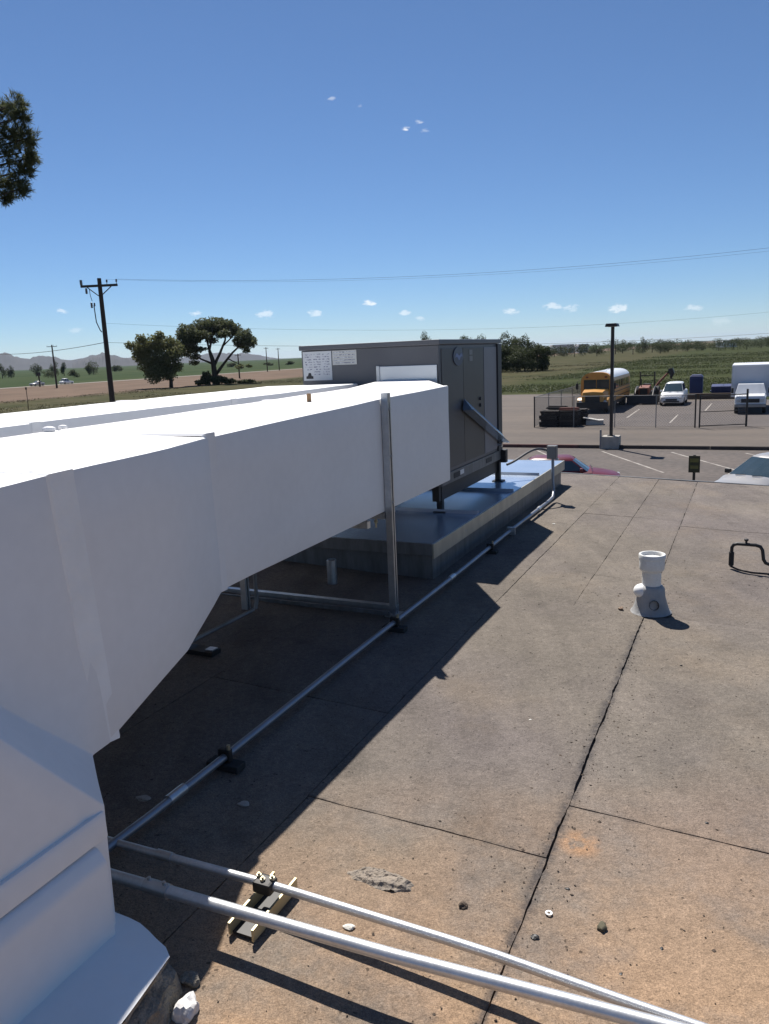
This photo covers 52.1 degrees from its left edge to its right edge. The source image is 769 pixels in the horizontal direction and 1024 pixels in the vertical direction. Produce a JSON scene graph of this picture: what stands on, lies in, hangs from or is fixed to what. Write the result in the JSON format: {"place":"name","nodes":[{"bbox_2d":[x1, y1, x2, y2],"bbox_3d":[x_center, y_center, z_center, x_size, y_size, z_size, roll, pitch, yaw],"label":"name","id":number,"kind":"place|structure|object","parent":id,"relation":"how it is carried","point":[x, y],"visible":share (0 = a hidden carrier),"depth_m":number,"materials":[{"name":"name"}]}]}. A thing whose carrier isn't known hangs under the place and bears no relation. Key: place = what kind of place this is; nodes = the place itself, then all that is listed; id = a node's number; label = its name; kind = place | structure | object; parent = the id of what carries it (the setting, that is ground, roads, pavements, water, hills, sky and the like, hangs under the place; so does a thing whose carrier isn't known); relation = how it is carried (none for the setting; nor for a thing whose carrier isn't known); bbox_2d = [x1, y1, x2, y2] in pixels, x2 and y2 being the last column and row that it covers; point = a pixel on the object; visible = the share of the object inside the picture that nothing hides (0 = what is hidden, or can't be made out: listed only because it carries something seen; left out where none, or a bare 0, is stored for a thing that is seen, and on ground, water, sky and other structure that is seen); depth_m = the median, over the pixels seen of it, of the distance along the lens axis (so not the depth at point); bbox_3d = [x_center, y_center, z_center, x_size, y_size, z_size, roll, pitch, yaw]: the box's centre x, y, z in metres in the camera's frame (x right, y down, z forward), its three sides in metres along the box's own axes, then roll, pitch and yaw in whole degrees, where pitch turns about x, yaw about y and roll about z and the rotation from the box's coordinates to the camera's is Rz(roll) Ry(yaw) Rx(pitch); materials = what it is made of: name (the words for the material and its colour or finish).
{"place":"outdoors","nodes":[
{"label":"outdoors","id":0,"kind":"place"},
{"bbox_2d":[0,352,131,370],"bbox_3d":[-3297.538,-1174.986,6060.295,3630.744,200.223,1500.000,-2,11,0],"label":"hills","id":1,"kind":"structure","parent":0,"point":[7,360],"depth_m":5689.88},
{"bbox_2d":[72,354,138,367],"bbox_3d":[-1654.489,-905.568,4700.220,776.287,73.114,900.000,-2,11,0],"label":"hills","id":2,"kind":"structure","parent":0,"point":[101,362],"depth_m":4452.79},
{"bbox_2d":[0,368,301,388],"bbox_3d":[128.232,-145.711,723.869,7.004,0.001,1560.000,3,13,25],"label":"road","id":3,"kind":"structure","parent":0,"point":[134,379],"depth_m":262.25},
{"bbox_2d":[29,381,44,385],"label":"distant car","id":4,"kind":"object","parent":3,"relation":"on","point":[35,383],"visible":0.93,"depth_m":232.25,"materials":[{"name":"silver metal"}]},
{"bbox_2d":[59,378,73,383],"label":"distant car","id":5,"kind":"object","parent":3,"relation":"on","point":[64,381],"visible":1,"depth_m":241.71,"materials":[{"name":"white paint"}]},
{"bbox_2d":[177,353,280,362],"bbox_3d":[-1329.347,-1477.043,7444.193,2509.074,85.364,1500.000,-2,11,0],"label":"hills","id":6,"kind":"structure","parent":0,"point":[242,356],"depth_m":7008.26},
{"bbox_2d":[0,338,768,413],"bbox_3d":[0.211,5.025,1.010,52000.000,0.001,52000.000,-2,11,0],"label":"ground","id":7,"kind":"structure","parent":0,"point":[22,379],"depth_m":204.21,"materials":[{"name":"plant"}]},
{"bbox_2d":[6,366,14,377],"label":"horizon tree","id":8,"kind":"object","parent":7,"relation":"on","point":[11,374],"visible":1,"depth_m":490.25,"materials":[{"name":"green plant"}]},
{"bbox_2d":[0,87,43,209],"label":"pine tree","id":9,"kind":"object","parent":7,"relation":"on","point":[12,112],"visible":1,"depth_m":15.76,"materials":[{"name":"green plant"}]},
{"bbox_2d":[29,364,41,376],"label":"horizon tree","id":10,"kind":"object","parent":7,"relation":"on","point":[35,370],"visible":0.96,"depth_m":509.36,"materials":[{"name":"green plant"}]},
{"bbox_2d":[40,370,56,377],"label":"horizon tree","id":11,"kind":"object","parent":7,"relation":"on","point":[51,373],"visible":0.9,"depth_m":411.24,"materials":[{"name":"green plant"}]},
{"bbox_2d":[48,345,57,387],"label":"distant pole","id":12,"kind":"object","parent":7,"relation":"on","point":[51,346],"visible":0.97,"depth_m":200.72,"materials":[{"name":"brown wood"}]},
{"bbox_2d":[67,370,79,376],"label":"horizon tree","id":13,"kind":"object","parent":7,"relation":"on","point":[72,373],"visible":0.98,"depth_m":392.71,"materials":[{"name":"green plant"}]},
{"bbox_2d":[85,363,91,373],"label":"horizon tree","id":14,"kind":"object","parent":7,"relation":"on","point":[88,367],"visible":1,"depth_m":470.60,"materials":[{"name":"green plant"}]},
{"bbox_2d":[84,360,98,374],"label":"horizon tree","id":15,"kind":"object","parent":7,"relation":"on","point":[94,370],"visible":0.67,"depth_m":489.55,"materials":[{"name":"green plant"}]},
{"bbox_2d":[79,278,117,401],"bbox_3d":[-17.216,-9.049,48.991,2.328,10.648,0.467,-2,11,4],"label":"utility pole","id":16,"kind":"object","parent":7,"relation":"on","point":[100,285],"visible":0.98,"depth_m":48.43,"materials":[{"name":"brown wood"}]},
{"bbox_2d":[105,333,765,345],"bbox_3d":[6.240,-12.074,54.645,48.656,1.221,0.016,-5,12,-14],"label":"overhead wire","id":17,"kind":"object","parent":16,"relation":"attached to","point":[511,344],"visible":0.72,"depth_m":55.50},
{"bbox_2d":[107,251,764,281],"bbox_3d":[4.638,-13.554,43.166,44.166,1.132,0.007,0,12,13],"label":"overhead wire","id":18,"kind":"object","parent":16,"relation":"attached to","point":[453,276],"visible":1,"depth_m":43.35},
{"bbox_2d":[109,312,764,329],"bbox_3d":[6.861,-13.044,53.436,49.476,1.201,0.009,-5,12,-12],"label":"overhead wire","id":19,"kind":"object","parent":16,"relation":"attached to","point":[449,329],"visible":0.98,"depth_m":53.12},
{"bbox_2d":[132,248,763,280],"bbox_3d":[5.583,-13.905,44.124,44.468,0.915,0.011,0,12,10],"label":"overhead wire","id":20,"kind":"object","parent":16,"relation":"attached to","point":[407,276],"visible":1,"depth_m":45.45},
{"bbox_2d":[111,365,122,371],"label":"horizon tree","id":21,"kind":"object","parent":7,"relation":"on","point":[116,368],"visible":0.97,"depth_m":587.84,"materials":[{"name":"green plant"}]},
{"bbox_2d":[124,331,186,387],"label":"round tree","id":22,"kind":"object","parent":7,"relation":"on","point":[157,357],"visible":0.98,"depth_m":165.72,"materials":[{"name":"green plant"}]},
{"bbox_2d":[175,316,257,376],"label":"umbrella tree","id":23,"kind":"object","parent":7,"relation":"on","point":[196,333],"visible":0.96,"depth_m":174.79,"materials":[{"name":"green plant"}]},
{"bbox_2d":[194,371,255,384],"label":"shrub","id":24,"kind":"object","parent":7,"relation":"on","point":[207,378],"visible":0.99,"depth_m":174.79,"materials":[{"name":"green plant"}]},
{"bbox_2d":[0,361,625,413],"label":"dry grass tufts","id":25,"kind":"object","parent":7,"relation":"on","point":[138,391],"visible":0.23,"depth_m":148.53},
{"bbox_2d":[93,472,768,1023],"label":"flat roofed building","id":26,"kind":"structure","parent":7,"relation":"on","point":[341,772],"depth_m":3.10,"materials":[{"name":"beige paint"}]},
{"bbox_2d":[18,911,182,1023],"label":"mortar pad","id":27,"kind":"object","parent":26,"relation":"on","point":[109,981],"visible":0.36,"depth_m":1.95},
{"bbox_2d":[135,795,150,801],"bbox_3d":[-0.905,1.074,2.949,0.066,0.014,0.043,3,13,25],"label":"chip","id":28,"kind":"object","parent":26,"relation":"on","point":[143,798],"visible":1,"depth_m":2.94,"materials":[{"name":"concrete"}]},
{"bbox_2d":[0,383,357,437],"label":"white air duct","id":29,"kind":"object","parent":26,"relation":"on","point":[23,423],"visible":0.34,"depth_m":4.51,"materials":[{"name":"metal"}]},
{"bbox_2d":[172,991,199,1023],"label":"mortar lump","id":30,"kind":"object","parent":26,"relation":"on","point":[186,1008],"visible":1,"depth_m":1.98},
{"bbox_2d":[179,971,199,988],"bbox_3d":[-0.521,1.249,2.103,0.065,0.035,0.045,1,12,16],"label":"mortar lump","id":31,"kind":"object","parent":26,"relation":"on","point":[190,979],"visible":0.99,"depth_m":2.09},
{"bbox_2d":[186,644,220,656],"bbox_3d":[-1.034,0.757,4.333,0.260,0.030,0.080,3,13,25],"label":"strut block","id":32,"kind":"object","parent":26,"relation":"on","point":[202,650],"depth_m":4.29,"materials":[{"name":"black metal"}]},
{"bbox_2d":[192,573,258,642],"bbox_3d":[-1.226,0.525,4.018,0.032,0.551,1.932,3,13,26],"label":"thin pipe","id":33,"kind":"object","parent":32,"relation":"on","point":[216,628],"visible":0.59,"depth_m":4.72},
{"bbox_2d":[0,379,449,1023],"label":"white air duct","id":34,"kind":"object","parent":26,"relation":"on","point":[130,551],"visible":0.94,"depth_m":2.50,"materials":[{"name":"metal"}]},
{"bbox_2d":[206,744,245,773],"bbox_3d":[-0.638,0.977,3.147,0.150,0.102,0.060,3,13,25],"label":"pipe support","id":35,"kind":"object","parent":26,"relation":"on","point":[232,765],"visible":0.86,"depth_m":3.13,"materials":[{"name":"black rubber"}]},
{"bbox_2d":[238,801,248,806],"bbox_3d":[-0.520,1.081,2.913,0.049,0.011,0.036,3,13,25],"label":"flake","id":36,"kind":"object","parent":26,"relation":"on","point":[244,803],"visible":1,"depth_m":2.91,"materials":[{"name":"concrete"}]},
{"bbox_2d":[228,871,296,941],"bbox_3d":[-0.362,1.142,2.343,0.087,0.109,0.240,3,13,25],"label":"pipe stand","id":37,"kind":"object","parent":26,"relation":"on","point":[264,897],"visible":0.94,"depth_m":2.34,"materials":[{"name":"metal"}]},
{"bbox_2d":[110,868,686,1023],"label":"pipe","id":38,"kind":"object","parent":37,"relation":"on","point":[614,1013],"visible":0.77,"depth_m":2.00,"materials":[{"name":"metal"}]},
{"bbox_2d":[107,836,707,1023],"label":"pipe","id":39,"kind":"object","parent":37,"relation":"on","point":[568,981],"visible":0.82,"depth_m":2.12,"materials":[{"name":"metal"}]},
{"bbox_2d":[221,393,403,616],"bbox_3d":[-0.574,-0.034,4.911,1.320,1.371,0.320,3,13,25],"label":"duct support","id":40,"kind":"object","parent":26,"relation":"on","point":[390,608],"visible":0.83,"depth_m":4.85,"materials":[{"name":"metal"}]},
{"bbox_2d":[108,459,554,852],"bbox_3d":[0.351,0.323,5.211,0.074,0.457,7.046,3,12,24],"label":"roof conduit","id":41,"kind":"object","parent":26,"relation":"on","point":[172,797],"visible":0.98,"depth_m":3.53,"materials":[{"name":"metal"}]},
{"bbox_2d":[547,445,558,460],"bbox_3d":[1.773,-0.624,8.281,0.113,0.155,0.088,3,13,25],"label":"junction box","id":42,"kind":"object","parent":41,"relation":"attached to","point":[552,451],"visible":1,"depth_m":8.25,"materials":[{"name":"grey metal"}]},
{"bbox_2d":[506,448,546,465],"bbox_3d":[1.486,-0.582,8.172,0.559,0.146,0.026,-9,13,-31],"label":"flexible conduit","id":43,"kind":"object","parent":42,"relation":"attached to","point":[523,455],"visible":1,"depth_m":8.14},
{"bbox_2d":[326,558,337,584],"bbox_3d":[-0.371,0.419,5.547,0.070,0.175,0.070,3,13,25],"label":"vent stub","id":44,"kind":"object","parent":26,"relation":"on","point":[332,571],"visible":1,"depth_m":5.52,"materials":[{"name":"metal"}]},
{"bbox_2d":[343,924,355,929],"bbox_3d":[-0.105,1.211,2.296,0.037,0.011,0.023,3,13,25],"label":"chip","id":45,"kind":"object","parent":26,"relation":"on","point":[349,926],"visible":1,"depth_m":2.29,"materials":[{"name":"white stone"}]},
{"bbox_2d":[347,867,413,892],"bbox_3d":[-0.010,1.165,2.499,0.251,0.024,0.098,1,12,15],"label":"mastic lump","id":46,"kind":"object","parent":26,"relation":"on","point":[379,879],"visible":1,"depth_m":2.49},
{"bbox_2d":[382,614,407,632],"bbox_3d":[0.060,0.650,4.628,0.140,0.102,0.060,3,13,25],"label":"pipe support","id":47,"kind":"object","parent":26,"relation":"on","point":[398,628],"visible":0.84,"depth_m":4.61,"materials":[{"name":"black rubber"}]},
{"bbox_2d":[282,459,564,578],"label":"equipment platform","id":48,"kind":"structure","parent":26,"relation":"on","point":[430,544],"depth_m":6.25,"materials":[{"name":"metal"}]},
{"bbox_2d":[299,339,508,512],"bbox_3d":[0.299,-0.882,7.440,1.405,1.421,1.812,3,13,25],"label":"rooftop air conditioner","id":49,"kind":"object","parent":48,"relation":"on","point":[468,372],"visible":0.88,"depth_m":6.77,"materials":[{"name":"grey metal"}]},
{"bbox_2d":[458,901,467,909],"bbox_3d":[0.237,1.190,2.373,0.030,0.024,0.029,3,13,25],"label":"stone","id":50,"kind":"object","parent":26,"relation":"on","point":[463,905],"visible":1,"depth_m":2.37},
{"bbox_2d":[482,541,497,553],"bbox_3d":[0.846,0.281,6.296,0.120,0.102,0.060,3,13,25],"label":"pipe support","id":51,"kind":"object","parent":26,"relation":"on","point":[492,550],"visible":0.79,"depth_m":6.28,"materials":[{"name":"black rubber"}]},
{"bbox_2d":[217,552,767,1023],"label":"roof grit","id":52,"kind":"object","parent":26,"relation":"on","point":[579,800],"visible":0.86,"depth_m":2.92,"materials":[{"name":"gravel"}]},
{"bbox_2d":[597,921,606,931],"bbox_3d":[0.634,1.206,2.285,0.036,0.020,0.029,-13,15,-41],"label":"stone","id":53,"kind":"object","parent":26,"relation":"on","point":[601,926],"visible":1,"depth_m":2.28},
{"bbox_2d":[630,551,671,617],"bbox_3d":[1.671,0.442,4.918,0.250,0.372,0.250,3,13,25],"label":"vent pipe","id":54,"kind":"object","parent":26,"relation":"on","point":[650,599],"visible":1,"depth_m":4.86,"materials":[{"name":"white plastic"}]},
{"bbox_2d":[728,539,768,574],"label":"bent black pipe","id":55,"kind":"object","parent":26,"relation":"on","point":[731,557],"visible":1,"depth_m":5.75,"materials":[{"name":"metal"}]},
{"bbox_2d":[501,344,511,371],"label":"bushy tree","id":56,"kind":"object","parent":7,"relation":"on","point":[503,349],"visible":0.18,"depth_m":176.93,"materials":[{"name":"green plant"}]},
{"bbox_2d":[499,331,516,370],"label":"bushy tree","id":57,"kind":"object","parent":7,"relation":"on","point":[509,341],"visible":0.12,"depth_m":185.66,"materials":[{"name":"green plant"}]},
{"bbox_2d":[501,345,542,371],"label":"bushy tree","id":58,"kind":"object","parent":7,"relation":"on","point":[516,357],"visible":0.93,"depth_m":175.25,"materials":[{"name":"green plant"}]},
{"bbox_2d":[511,333,538,370],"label":"bushy tree","id":59,"kind":"object","parent":7,"relation":"on","point":[527,343],"visible":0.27,"depth_m":180.70,"materials":[{"name":"green plant"}]},
{"bbox_2d":[523,344,551,371],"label":"bushy tree","id":60,"kind":"object","parent":7,"relation":"on","point":[542,351],"visible":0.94,"depth_m":174.01,"materials":[{"name":"green plant"}]},
{"bbox_2d":[552,346,572,355],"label":"horizon tree","id":61,"kind":"object","parent":7,"relation":"on","point":[560,353],"visible":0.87,"depth_m":402.31,"materials":[{"name":"green plant"}]},
{"bbox_2d":[564,344,585,356],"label":"horizon tree","id":62,"kind":"object","parent":7,"relation":"on","point":[570,348],"visible":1,"depth_m":382.79,"materials":[{"name":"green plant"}]},
{"bbox_2d":[578,344,596,353],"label":"horizon tree","id":63,"kind":"object","parent":7,"relation":"on","point":[587,350],"visible":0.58,"depth_m":439.73,"materials":[{"name":"green plant"}]},
{"bbox_2d":[590,343,606,354],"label":"horizon tree","id":64,"kind":"object","parent":7,"relation":"on","point":[600,348],"visible":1,"depth_m":373.00,"materials":[{"name":"green plant"}]},
{"bbox_2d":[603,338,625,353],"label":"horizon tree","id":65,"kind":"object","parent":7,"relation":"on","point":[615,344],"visible":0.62,"depth_m":411.82,"materials":[{"name":"green plant"}]},
{"bbox_2d":[616,340,647,353],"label":"horizon tree","id":66,"kind":"object","parent":7,"relation":"on","point":[630,346],"visible":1,"depth_m":379.29,"materials":[{"name":"green plant"}]},
{"bbox_2d":[502,351,768,393],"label":"field weeds","id":67,"kind":"object","parent":7,"relation":"on","point":[646,362],"visible":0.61,"depth_m":141.16,"materials":[{"name":"plant"}]},
{"bbox_2d":[502,394,768,445],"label":"lot","id":68,"kind":"structure","parent":7,"relation":"on","point":[518,419],"depth_m":46.00,"materials":[{"name":"asphalt"}]},
{"bbox_2d":[534,385,696,427],"bbox_3d":[20.085,-9.024,61.677,9.890,2.040,28.075,3,13,25],"label":"chain link fence","id":69,"kind":"object","parent":68,"relation":"on","point":[568,397],"visible":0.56,"depth_m":50.43,"materials":[{"name":"black metal"}]},
{"bbox_2d":[559,400,768,426],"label":"asphalt patch","id":70,"kind":"object","parent":68,"relation":"on","point":[757,417],"visible":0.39,"depth_m":55.77,"materials":[{"name":"asphalt"}]},
{"bbox_2d":[583,417,603,424],"bbox_3d":[13.707,-6.007,51.605,1.291,0.500,0.900,0,12,13],"label":"pale board stack","id":71,"kind":"object","parent":70,"relation":"on","point":[590,421],"visible":0.86,"depth_m":51.24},
{"bbox_2d":[576,368,629,411],"bbox_3d":[18.215,-10.177,64.910,3.060,3.080,11.610,3,13,25],"label":"school bus","id":72,"kind":"object","parent":70,"relation":"on","point":[596,383],"visible":0.85,"depth_m":61.16,"materials":[{"name":"yellow paint"}]},
{"bbox_2d":[626,368,674,403],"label":"backhoe loader","id":73,"kind":"object","parent":70,"relation":"on","point":[643,389],"visible":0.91,"depth_m":67.50,"materials":[{"name":"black metal"}]},
{"bbox_2d":[660,381,687,404],"bbox_3d":[24.278,-9.976,65.897,2.042,1.800,4.850,3,13,25],"label":"white van","id":74,"kind":"object","parent":70,"relation":"on","point":[675,389],"visible":0.95,"depth_m":64.66,"materials":[{"name":"paint"}]},
{"bbox_2d":[731,362,768,412],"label":"box truck","id":75,"kind":"object","parent":70,"relation":"on","point":[753,377],"visible":0.96,"depth_m":55.87,"materials":[{"name":"metal"}]},
{"bbox_2d":[689,374,702,392],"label":"portable toilet","id":76,"kind":"object","parent":68,"relation":"on","point":[696,383],"visible":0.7,"depth_m":71.26,"materials":[{"name":"blue plastic"}]},
{"bbox_2d":[691,378,700,392],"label":"door","id":77,"kind":"structure","parent":76,"relation":"in","point":[695,382],"depth_m":71.28,"materials":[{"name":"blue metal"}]},
{"bbox_2d":[688,393,734,398],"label":"timber berm","id":78,"kind":"structure","parent":68,"relation":"on","point":[711,397],"depth_m":69.80,"materials":[{"name":"brown wood"}]},
{"bbox_2d":[710,384,730,392],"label":"blue dumpster","id":79,"kind":"object","parent":68,"relation":"on","point":[720,388],"visible":0.65,"depth_m":69.91,"materials":[{"name":"metal"}]},
{"bbox_2d":[698,389,748,427],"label":"chain link gate","id":80,"kind":"structure","parent":68,"relation":"on","point":[746,410],"depth_m":46.71,"materials":[{"name":"black metal"}]},
{"bbox_2d":[636,337,649,351],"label":"horizon tree","id":81,"kind":"object","parent":7,"relation":"on","point":[644,344],"visible":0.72,"depth_m":415.81,"materials":[{"name":"green plant"}]},
{"bbox_2d":[645,338,662,352],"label":"horizon tree","id":82,"kind":"object","parent":7,"relation":"on","point":[651,347],"visible":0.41,"depth_m":420.83,"materials":[{"name":"green plant"}]},
{"bbox_2d":[652,340,672,352],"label":"horizon tree","id":83,"kind":"object","parent":7,"relation":"on","point":[661,347],"visible":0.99,"depth_m":375.89,"materials":[{"name":"green plant"}]},
{"bbox_2d":[655,340,679,352],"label":"horizon tree","id":84,"kind":"object","parent":7,"relation":"on","point":[674,346],"visible":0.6,"depth_m":401.91,"materials":[{"name":"green plant"}]},
{"bbox_2d":[667,339,690,350],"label":"horizon tree","id":85,"kind":"object","parent":7,"relation":"on","point":[673,342],"visible":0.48,"depth_m":427.05,"materials":[{"name":"green plant"}]},
{"bbox_2d":[676,339,701,350],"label":"horizon tree","id":86,"kind":"object","parent":7,"relation":"on","point":[688,344],"visible":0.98,"depth_m":407.37,"materials":[{"name":"green plant"}]},
{"bbox_2d":[689,340,707,349],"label":"horizon tree","id":87,"kind":"object","parent":7,"relation":"on","point":[699,344],"visible":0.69,"depth_m":429.00,"materials":[{"name":"green plant"}]},
{"bbox_2d":[700,338,729,350],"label":"horizon tree","id":88,"kind":"object","parent":7,"relation":"on","point":[714,344],"visible":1,"depth_m":384.76,"materials":[{"name":"green plant"}]},
{"bbox_2d":[722,338,748,349],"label":"horizon tree","id":89,"kind":"object","parent":7,"relation":"on","point":[727,345],"visible":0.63,"depth_m":392.00,"materials":[{"name":"green plant"}]},
{"bbox_2d":[730,337,760,349],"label":"horizon tree","id":90,"kind":"object","parent":7,"relation":"on","point":[745,344],"visible":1,"depth_m":380.74,"materials":[{"name":"green plant"}]},
{"bbox_2d":[752,336,768,347],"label":"horizon tree","id":91,"kind":"object","parent":7,"relation":"on","point":[765,340],"visible":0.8,"depth_m":410.82,"materials":[{"name":"green plant"}]},
{"bbox_2d":[0,0,768,359],"label":"sky","id":92,"kind":"structure","parent":0,"point":[274,143],"materials":[{"name":"blue"}]},
{"bbox_2d":[541,413,559,415],"bbox_3d":[11.020,-6.489,51.905,1.175,0.137,1.000,2,12,23],"label":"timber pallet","id":93,"kind":"object","parent":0,"point":[542,414],"visible":0.59,"depth_m":51.49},
{"bbox_2d":[540,410,559,412],"bbox_3d":[10.969,-6.614,51.817,1.175,0.137,1.000,3,13,26],"label":"timber pallet","id":94,"kind":"object","parent":93,"relation":"on","point":[551,411],"visible":0.91,"depth_m":51.52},
{"bbox_2d":[549,344,573,352],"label":"building","id":95,"kind":"structure","parent":0,"point":[563,345],"depth_m":627.04,"materials":[{"name":"white paint"}]},
{"bbox_2d":[560,412,580,415],"bbox_3d":[12.137,-6.415,51.304,1.175,0.137,1.000,2,12,22],"label":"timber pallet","id":96,"kind":"object","parent":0,"point":[579,413],"visible":0.83,"depth_m":50.95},
{"bbox_2d":[560,410,580,412],"bbox_3d":[12.122,-6.553,51.273,1.175,0.137,1.000,3,13,25],"label":"timber pallet","id":97,"kind":"object","parent":96,"relation":"on","point":[577,411],"visible":0.76,"depth_m":50.90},
{"bbox_2d":[559,407,579,410],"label":"timber offcuts","id":98,"kind":"object","parent":97,"relation":"on","point":[567,408],"visible":0.89,"depth_m":51.13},
{"bbox_2d":[503,447,768,481],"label":"parking lot","id":99,"kind":"structure","parent":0,"point":[668,463],"depth_m":34.87,"materials":[{"name":"asphalt"}]},
{"bbox_2d":[527,454,619,475],"bbox_3d":[5.976,-1.283,27.530,4.550,1.380,1.925,0,12,13],"label":"red car","id":100,"kind":"object","parent":99,"relation":"on","point":[573,464],"visible":0.17,"depth_m":26.81,"materials":[{"name":"paint"}]},
{"bbox_2d":[599,323,620,448],"bbox_3d":[11.184,-6.185,38.846,0.928,6.100,0.970,3,13,25],"label":"lamp post","id":101,"kind":"object","parent":99,"relation":"on","point":[610,441],"visible":0.98,"depth_m":38.95,"materials":[{"name":"metal"}]},
{"bbox_2d":[601,451,663,472],"bbox_3d":[10.889,-2.275,34.926,0.110,0.001,7.214,-3,11,-4],"label":"parking line","id":102,"kind":"object","parent":99,"relation":"on","point":[633,462],"visible":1,"depth_m":34.38,"materials":[{"name":"paint"}]},
{"bbox_2d":[503,444,768,449],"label":"kerb","id":103,"kind":"structure","parent":99,"relation":"on","point":[650,447],"depth_m":38.49,"materials":[{"name":"concrete"}]},
{"bbox_2d":[688,455,699,479],"bbox_3d":[9.584,-0.940,24.360,0.330,1.660,0.064,3,13,25],"label":"parking sign","id":104,"kind":"object","parent":99,"relation":"on","point":[694,465],"visible":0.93,"depth_m":24.23,"materials":[{"name":"black metal"}]},
{"bbox_2d":[714,452,768,484],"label":"silver car","id":105,"kind":"object","parent":99,"relation":"on","point":[754,469],"visible":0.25,"depth_m":24.29,"materials":[{"name":"paint"}]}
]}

